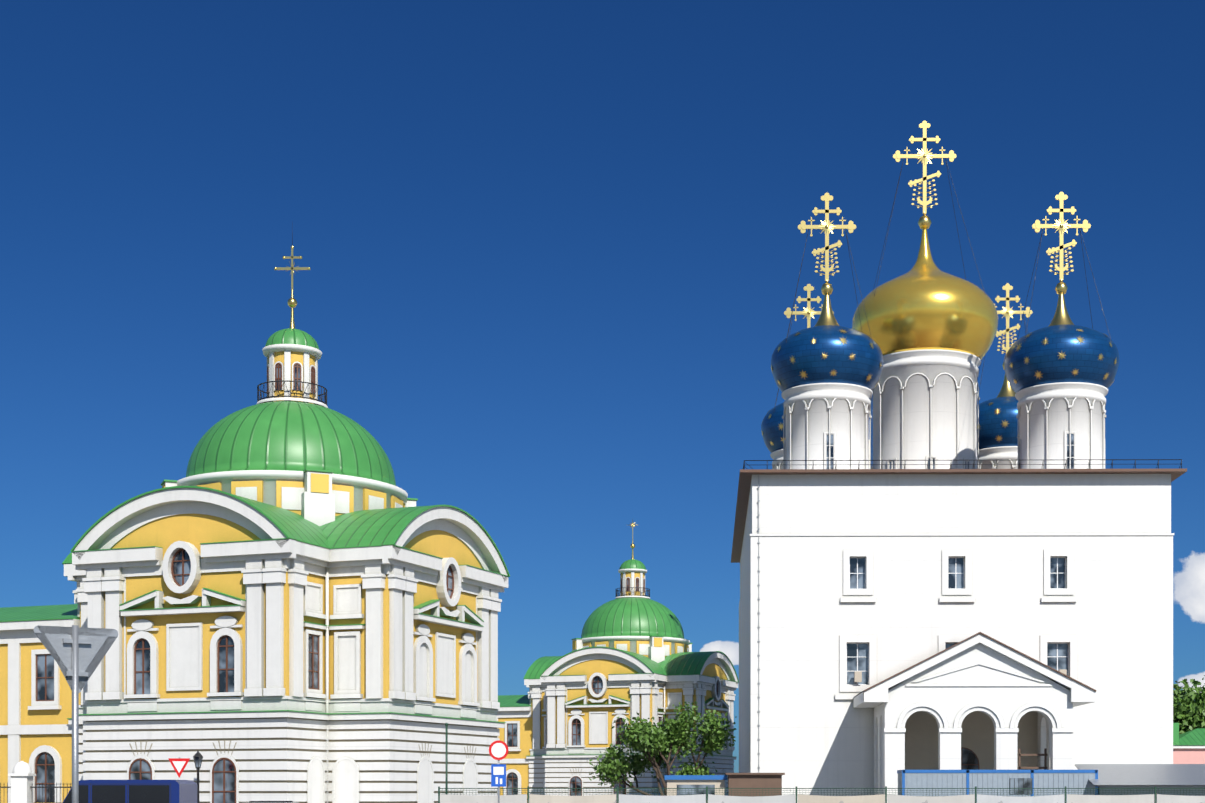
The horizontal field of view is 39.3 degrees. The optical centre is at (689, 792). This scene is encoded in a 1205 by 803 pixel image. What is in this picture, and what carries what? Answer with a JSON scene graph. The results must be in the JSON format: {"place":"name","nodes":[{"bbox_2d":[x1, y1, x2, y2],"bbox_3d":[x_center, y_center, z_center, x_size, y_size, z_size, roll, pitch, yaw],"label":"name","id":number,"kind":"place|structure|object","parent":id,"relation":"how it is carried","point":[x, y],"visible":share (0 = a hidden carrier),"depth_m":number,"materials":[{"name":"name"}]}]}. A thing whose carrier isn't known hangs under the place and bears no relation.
{"place":"outdoors","nodes":[
{"label":"outdoors","id":0,"kind":"place"},
{"bbox_2d":[0,761,70,802],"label":"fence","id":1,"kind":"object","parent":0,"point":[21,775],"visible":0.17,"depth_m":66.46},
{"bbox_2d":[0,0,1204,772],"label":"sky","id":2,"kind":"structure","parent":0,"point":[553,250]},
{"label":"ground","id":3,"kind":"structure","parent":0,"visible":0},
{"bbox_2d":[63,780,196,802],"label":"blue van","id":4,"kind":"object","parent":3,"relation":"on","point":[137,791],"visible":0.94,"depth_m":56.70,"materials":[{"name":"paint"}]},
{"bbox_2d":[168,757,189,779],"bbox_3d":[-19.334,0.341,63.687,0.840,3.353,0.086,0,0,1],"label":"yield sign","id":5,"kind":"object","parent":3,"relation":"on","point":[179,764],"visible":0.76,"depth_m":63.65,"materials":[{"name":"metal"}]},
{"bbox_2d":[193,750,202,802],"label":"street lamp","id":6,"kind":"object","parent":3,"relation":"on","point":[197,757],"visible":1,"depth_m":64.15,"materials":[{"name":"black metal"}]},
{"bbox_2d":[0,233,509,802],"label":"palace building","id":7,"kind":"structure","parent":3,"relation":"on","point":[286,589],"depth_m":66.44,"materials":[{"name":"white paint"}]},
{"bbox_2d":[249,801,292,802],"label":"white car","id":8,"kind":"object","parent":3,"relation":"on","point":[270,801],"visible":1,"depth_m":53.09,"materials":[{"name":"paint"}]},
{"bbox_2d":[445,723,447,794],"bbox_3d":[-8.044,-0.148,55.582,0.111,4.331,0.111,0,0,-22],"label":"green pole","id":9,"kind":"object","parent":3,"relation":"on","point":[446,724],"visible":1,"depth_m":55.55,"materials":[{"name":"green metal"}]},
{"bbox_2d":[489,740,508,802],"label":"no vehicles sign","id":10,"kind":"object","parent":3,"relation":"on","point":[498,750],"visible":1,"depth_m":54.51,"materials":[{"name":"white metal"}]},
{"bbox_2d":[497,521,738,802],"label":"palace pavilion","id":11,"kind":"structure","parent":3,"relation":"on","point":[632,650],"depth_m":138.48,"materials":[{"name":"yellow paint"}]},
{"bbox_2d":[589,701,735,795],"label":"tree","id":12,"kind":"object","parent":3,"relation":"on","point":[649,742],"visible":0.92,"depth_m":99.19,"materials":[{"name":"green plant"}]},
{"bbox_2d":[438,786,1204,802],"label":"site fence banners","id":13,"kind":"object","parent":3,"relation":"on","point":[802,798],"visible":1,"depth_m":54.46,"materials":[{"name":"fabric"}]},
{"bbox_2d":[665,764,1204,802],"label":"site huts","id":14,"kind":"object","parent":3,"relation":"on","point":[1137,775],"visible":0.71,"depth_m":83.38,"materials":[{"name":"grey metal"}]},
{"bbox_2d":[731,121,1186,802],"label":"church","id":15,"kind":"structure","parent":3,"relation":"on","point":[955,577],"depth_m":95.75,"materials":[{"name":"white paint"}]},
{"bbox_2d":[1173,723,1204,763],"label":"pink house","id":16,"kind":"structure","parent":3,"relation":"on","point":[1188,747],"depth_m":168.99,"materials":[{"name":"paint"}]},
{"bbox_2d":[1173,693,1204,734],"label":"tree","id":17,"kind":"object","parent":3,"relation":"on","point":[1190,717],"visible":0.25,"depth_m":181.71,"materials":[{"name":"green plant"}]},
{"bbox_2d":[1173,675,1204,713],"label":"tree","id":18,"kind":"object","parent":3,"relation":"on","point":[1197,696],"visible":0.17,"depth_m":183.63,"materials":[{"name":"green plant"}]},
{"bbox_3d":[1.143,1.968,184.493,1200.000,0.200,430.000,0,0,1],"label":"road and pavement","id":19,"kind":"structure","parent":0,"visible":0},
{"bbox_2d":[34,625,117,802],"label":"road sign","id":20,"kind":"object","parent":19,"relation":"on","point":[77,653],"visible":1,"depth_m":22.56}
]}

